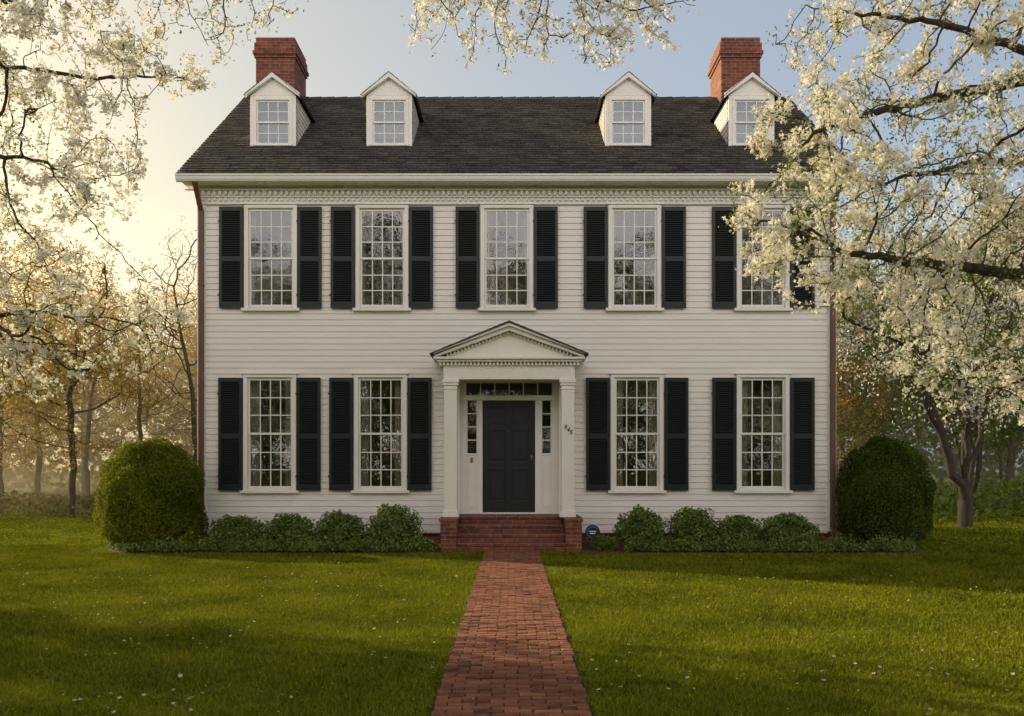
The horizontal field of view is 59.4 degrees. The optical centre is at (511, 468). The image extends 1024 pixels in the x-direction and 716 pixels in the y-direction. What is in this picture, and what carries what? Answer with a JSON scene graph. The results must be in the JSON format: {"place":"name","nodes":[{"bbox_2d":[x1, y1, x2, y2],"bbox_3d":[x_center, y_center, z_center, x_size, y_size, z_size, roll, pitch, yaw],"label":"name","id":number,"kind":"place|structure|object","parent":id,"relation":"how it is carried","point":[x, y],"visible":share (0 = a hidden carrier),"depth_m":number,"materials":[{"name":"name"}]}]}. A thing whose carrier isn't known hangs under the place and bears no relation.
{"place":"outdoors","nodes":[
{"label":"outdoors","id":0,"kind":"place"},
{"bbox_2d":[0,472,1023,715],"bbox_3d":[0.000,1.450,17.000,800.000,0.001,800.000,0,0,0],"label":"ground","id":1,"kind":"structure","parent":0,"point":[275,693],"depth_m":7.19,"materials":[{"name":"green plant"}]},
{"bbox_2d":[1,268,28,425],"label":"tree","id":2,"kind":"object","parent":1,"relation":"on","point":[8,379],"visible":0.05,"depth_m":37.15,"materials":[{"name":"brown plant"}]},
{"bbox_2d":[0,490,104,518],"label":"undergrowth","id":3,"kind":"object","parent":1,"relation":"on","point":[52,503],"visible":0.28,"depth_m":27.86,"materials":[{"name":"green plant"}]},
{"bbox_2d":[0,260,107,513],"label":"tree","id":4,"kind":"object","parent":1,"relation":"on","point":[5,450],"visible":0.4,"depth_m":28.97,"materials":[{"name":"brown plant"}]},
{"bbox_2d":[0,249,131,494],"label":"tree","id":5,"kind":"object","parent":1,"relation":"on","point":[38,476],"visible":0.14,"depth_m":33.81,"materials":[{"name":"beige plant"}]},
{"bbox_2d":[13,276,158,498],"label":"tree","id":6,"kind":"object","parent":1,"relation":"on","point":[84,420],"visible":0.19,"depth_m":41.88,"materials":[{"name":"brown plant"}]},
{"bbox_2d":[0,225,173,517],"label":"tree","id":7,"kind":"object","parent":1,"relation":"on","point":[71,448],"visible":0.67,"depth_m":26.36,"materials":[{"name":"beige plant"}]},
{"bbox_2d":[35,268,139,500],"bbox_3d":[-16.997,-3.284,36.110,4.453,9.546,4.522,0,0,20],"label":"tree","id":8,"kind":"object","parent":1,"relation":"on","point":[88,426],"visible":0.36,"depth_m":35.91,"materials":[{"name":"brown plant"}]},
{"bbox_2d":[0,273,196,496],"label":"woodland","id":9,"kind":"object","parent":1,"relation":"on","point":[28,478],"visible":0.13,"depth_m":47.97,"materials":[{"name":"brown plant"}]},
{"bbox_2d":[88,284,193,442],"bbox_3d":[-12.719,-2.511,30.960,3.736,7.988,3.678,0,0,45],"label":"tree","id":10,"kind":"object","parent":1,"relation":"on","point":[139,413],"visible":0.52,"depth_m":30.78,"materials":[{"name":"brown plant"}]},
{"bbox_2d":[92,437,208,550],"bbox_3d":[-6.534,0.441,16.249,1.978,2.039,1.976,0,0,0],"label":"boxwood bush","id":11,"kind":"object","parent":1,"relation":"on","point":[153,487],"visible":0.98,"depth_m":15.68,"materials":[{"name":"green plant"}]},
{"bbox_2d":[115,276,196,460],"bbox_3d":[-14.024,-3.553,39.987,6.780,10.087,7.002,0,0,44],"label":"tree","id":12,"kind":"object","parent":1,"relation":"on","point":[176,383],"visible":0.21,"depth_m":39.16,"materials":[{"name":"brown plant"}]},
{"bbox_2d":[119,216,196,517],"bbox_3d":[-9.452,-2.899,26.422,3.854,8.771,3.795,0,0,-38],"label":"tree","id":13,"kind":"object","parent":1,"relation":"on","point":[193,411],"visible":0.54,"depth_m":26.35,"materials":[{"name":"brown plant"}]},
{"bbox_2d":[143,251,196,444],"bbox_3d":[-10.977,-3.392,34.992,6.418,9.762,6.215,0,0,2],"label":"tree","id":14,"kind":"object","parent":1,"relation":"on","point":[193,349],"visible":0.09,"depth_m":33.70,"materials":[{"name":"brown plant"}]},
{"bbox_2d":[109,542,439,553],"bbox_3d":[-4.322,1.423,16.129,6.155,0.046,1.803,0,0,0],"label":"flower bed","id":15,"kind":"object","parent":1,"relation":"on","point":[264,551],"visible":0.16,"depth_m":15.55,"materials":[{"name":"brown soil"}]},
{"bbox_2d":[203,514,267,546],"bbox_3d":[-4.970,1.142,16.181,1.144,0.659,1.044,0,0,0],"label":"shrub","id":16,"kind":"object","parent":15,"relation":"on","point":[240,528],"visible":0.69,"depth_m":16.06,"materials":[{"name":"green plant"}]},
{"bbox_2d":[261,513,321,546],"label":"shrub","id":17,"kind":"object","parent":15,"relation":"on","point":[295,527],"visible":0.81,"depth_m":16.05,"materials":[{"name":"green plant"}]},
{"bbox_2d":[313,509,365,545],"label":"shrub","id":18,"kind":"object","parent":15,"relation":"on","point":[340,525],"visible":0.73,"depth_m":16.08,"materials":[{"name":"green plant"}]},
{"bbox_2d":[358,503,423,546],"bbox_3d":[-2.118,1.038,16.038,1.151,0.869,1.024,0,0,43],"label":"shrub","id":19,"kind":"object","parent":15,"relation":"on","point":[393,523],"visible":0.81,"depth_m":15.84,"materials":[{"name":"green plant"}]},
{"bbox_2d":[399,535,441,551],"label":"shrub","id":20,"kind":"object","parent":15,"relation":"on","point":[422,544],"visible":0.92,"depth_m":15.53,"materials":[{"name":"green plant"}]},
{"bbox_2d":[0,0,698,416],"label":"dogwood tree","id":21,"kind":"object","parent":1,"relation":"on","point":[42,80],"visible":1,"depth_m":9.46,"materials":[{"name":"white plant"}]},
{"bbox_2d":[0,556,1019,715],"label":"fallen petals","id":22,"kind":"object","parent":1,"relation":"on","point":[556,615],"visible":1,"depth_m":6.88,"materials":[{"name":"white plant"}]},
{"bbox_2d":[429,551,594,715],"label":"brick path","id":23,"kind":"structure","parent":1,"relation":"on","point":[495,576],"depth_m":6.97,"materials":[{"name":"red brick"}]},
{"bbox_2d":[175,37,857,551],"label":"colonial house","id":24,"kind":"structure","parent":1,"relation":"on","point":[507,323],"depth_m":16.99,"materials":[{"name":"white paint"}]},
{"bbox_2d":[240,373,298,492],"bbox_3d":[-4.576,-0.672,17.040,1.100,2.275,0.280,0,0,0],"label":"window","id":25,"kind":"structure","parent":24,"relation":"in","point":[251,397],"depth_m":17.00,"materials":[{"name":"white paint"}]},
{"bbox_2d":[241,203,299,310],"bbox_3d":[-4.560,-3.992,17.040,1.100,2.035,0.280,0,0,0],"label":"window","id":26,"kind":"structure","parent":24,"relation":"in","point":[250,258],"depth_m":17.00,"materials":[{"name":"white paint"}]},
{"bbox_2d":[351,373,409,492],"bbox_3d":[-2.485,-0.672,17.040,1.100,2.275,0.280,0,0,0],"label":"window","id":27,"kind":"structure","parent":24,"relation":"in","point":[361,397],"depth_m":17.00,"materials":[{"name":"white paint"}]},
{"bbox_2d":[352,203,410,310],"bbox_3d":[-2.455,-3.992,17.040,1.100,2.035,0.280,0,0,0],"label":"window","id":28,"kind":"structure","parent":24,"relation":"in","point":[361,214],"depth_m":17.00,"materials":[{"name":"white paint"}]},
{"bbox_2d":[478,203,535,310],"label":"window","id":29,"kind":"structure","parent":24,"relation":"in","point":[485,226],"depth_m":17.00,"materials":[{"name":"white paint"}]},
{"bbox_2d":[483,401,534,511],"bbox_3d":[-0.060,-0.232,17.071,0.998,2.124,0.118,0,0,0],"label":"front door","id":30,"kind":"structure","parent":24,"relation":"in","point":[508,426],"depth_m":17.08,"materials":[{"name":"paint"}]},
{"bbox_2d":[605,203,663,310],"bbox_3d":[2.318,-3.992,17.040,1.100,2.035,0.280,0,0,0],"label":"window","id":31,"kind":"structure","parent":24,"relation":"in","point":[655,214],"depth_m":17.00,"materials":[{"name":"white paint"}]},
{"bbox_2d":[608,373,666,492],"bbox_3d":[2.364,-0.672,17.040,1.100,2.275,0.280,0,0,0],"label":"window","id":32,"kind":"structure","parent":24,"relation":"in","point":[656,380],"depth_m":17.00,"materials":[{"name":"white paint"}]},
{"bbox_2d":[733,203,792,310],"bbox_3d":[4.742,-3.992,17.040,1.100,2.035,0.280,0,0,0],"label":"window","id":33,"kind":"structure","parent":24,"relation":"in","point":[739,235],"depth_m":16.95,"materials":[{"name":"white paint"}]},
{"bbox_2d":[734,373,792,492],"bbox_3d":[4.742,-0.672,17.040,1.100,2.275,0.280,0,0,0],"label":"window","id":34,"kind":"structure","parent":24,"relation":"in","point":[780,435],"depth_m":17.00,"materials":[{"name":"white paint"}]},
{"bbox_2d":[12,559,1021,713],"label":"lawn daisies","id":35,"kind":"object","parent":1,"relation":"on","point":[179,675],"visible":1,"depth_m":6.54,"materials":[{"name":"white plant"}]},
{"bbox_2d":[582,542,920,553],"bbox_3d":[4.357,1.423,16.128,6.285,0.046,1.804,0,0,0],"label":"flower bed","id":36,"kind":"object","parent":1,"relation":"on","point":[587,548],"visible":0.2,"depth_m":15.57,"materials":[{"name":"brown soil"}]},
{"bbox_2d":[103,527,920,552],"bbox_3d":[0.051,1.222,15.778,14.648,0.427,1.632,0,0,0],"label":"ground cover","id":37,"kind":"object","parent":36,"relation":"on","point":[883,545],"visible":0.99,"depth_m":15.46,"materials":[{"name":"green plant"}]},
{"bbox_2d":[585,525,599,548],"bbox_3d":[1.420,1.220,15.821,0.258,0.459,0.034,0,0,0],"label":"garden sign","id":38,"kind":"object","parent":36,"relation":"on","point":[592,531],"visible":0.96,"depth_m":15.81,"materials":[{"name":"blue metal"}]},
{"bbox_2d":[588,534,619,550],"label":"shrub","id":39,"kind":"object","parent":36,"relation":"on","point":[603,543],"visible":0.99,"depth_m":15.62,"materials":[{"name":"green plant"}]},
{"bbox_2d":[612,504,667,545],"bbox_3d":[2.295,1.047,16.061,1.024,0.834,0.837,0,0,0],"label":"shrub","id":40,"kind":"object","parent":36,"relation":"on","point":[640,522],"visible":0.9,"depth_m":15.89,"materials":[{"name":"green plant"}]},
{"bbox_2d":[666,506,724,545],"bbox_3d":[3.310,1.070,16.200,1.022,0.808,0.889,0,0,-14],"label":"shrub","id":41,"kind":"object","parent":36,"relation":"on","point":[694,522],"visible":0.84,"depth_m":16.02,"materials":[{"name":"green plant"}]},
{"bbox_2d":[714,514,764,546],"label":"shrub","id":42,"kind":"object","parent":36,"relation":"on","point":[740,526],"visible":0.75,"depth_m":16.12,"materials":[{"name":"green plant"}]},
{"bbox_2d":[758,511,822,544],"bbox_3d":[5.016,1.119,16.249,1.172,0.703,1.016,0,0,0],"label":"shrub","id":43,"kind":"object","parent":36,"relation":"on","point":[788,523],"visible":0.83,"depth_m":16.05,"materials":[{"name":"green plant"}]},
{"bbox_2d":[835,435,936,546],"bbox_3d":[6.943,0.417,16.705,1.749,2.096,1.795,0,0,0],"label":"boxwood bush","id":44,"kind":"object","parent":36,"relation":"on","point":[886,489],"visible":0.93,"depth_m":16.16,"materials":[{"name":"green plant"}]},
{"bbox_2d":[836,299,892,469],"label":"tree","id":45,"kind":"object","parent":1,"relation":"on","point":[840,403],"visible":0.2,"depth_m":27.82,"materials":[{"name":"green plant"}]},
{"bbox_2d":[718,0,1023,426],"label":"dogwood tree","id":46,"kind":"object","parent":1,"relation":"on","point":[985,38],"visible":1,"depth_m":9.48,"materials":[{"name":"white plant"}]},
{"bbox_2d":[836,308,908,483],"bbox_3d":[12.583,-2.579,34.986,5.650,8.122,5.835,0,0,33],"label":"tree","id":47,"kind":"object","parent":1,"relation":"on","point":[872,396],"visible":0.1,"depth_m":34.46,"materials":[{"name":"green plant"}]},
{"bbox_2d":[836,260,921,496],"bbox_3d":[11.747,-2.975,31.964,5.501,8.913,5.712,0,0,37],"label":"tree","id":48,"kind":"object","parent":1,"relation":"on","point":[842,430],"visible":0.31,"depth_m":31.26,"materials":[{"name":"golden-brown autumn leaf"},{"name":"bark"}]},
{"bbox_2d":[836,222,952,452],"bbox_3d":[14.979,-4.315,37.075,6.724,11.612,6.981,0,0,-34],"label":"tree","id":49,"kind":"object","parent":1,"relation":"on","point":[857,237],"visible":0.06,"depth_m":36.68,"materials":[{"name":"green plant"}]},
{"bbox_2d":[836,147,1023,527],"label":"tree","id":50,"kind":"object","parent":1,"relation":"on","point":[964,483],"visible":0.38,"depth_m":22.07,"materials":[{"name":"white plant"}]},
{"bbox_2d":[836,477,1023,521],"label":"undergrowth","id":51,"kind":"object","parent":1,"relation":"on","point":[946,502],"visible":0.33,"depth_m":25.94,"materials":[{"name":"green plant"}]},
{"bbox_2d":[837,307,1023,496],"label":"woodland","id":52,"kind":"object","parent":1,"relation":"on","point":[992,465],"visible":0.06,"depth_m":45.93,"materials":[{"name":"green plant"}]},
{"bbox_2d":[856,224,1023,517],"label":"tree","id":53,"kind":"object","parent":1,"relation":"on","point":[974,432],"visible":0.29,"depth_m":26.36,"materials":[{"name":"white plant"}]},
{"bbox_2d":[898,197,1023,510],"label":"tree","id":54,"kind":"object","parent":1,"relation":"on","point":[1009,465],"visible":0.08,"depth_m":30.90,"materials":[{"name":"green plant"}]},
{"bbox_2d":[919,223,1023,503],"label":"tree","id":55,"kind":"object","parent":1,"relation":"on","point":[1012,444],"visible":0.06,"depth_m":36.07,"materials":[{"name":"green plant"}]},
{"bbox_2d":[0,0,1023,471],"label":"sky","id":56,"kind":"structure","parent":0,"point":[346,46],"materials":[{"name":"blue"}]}
]}

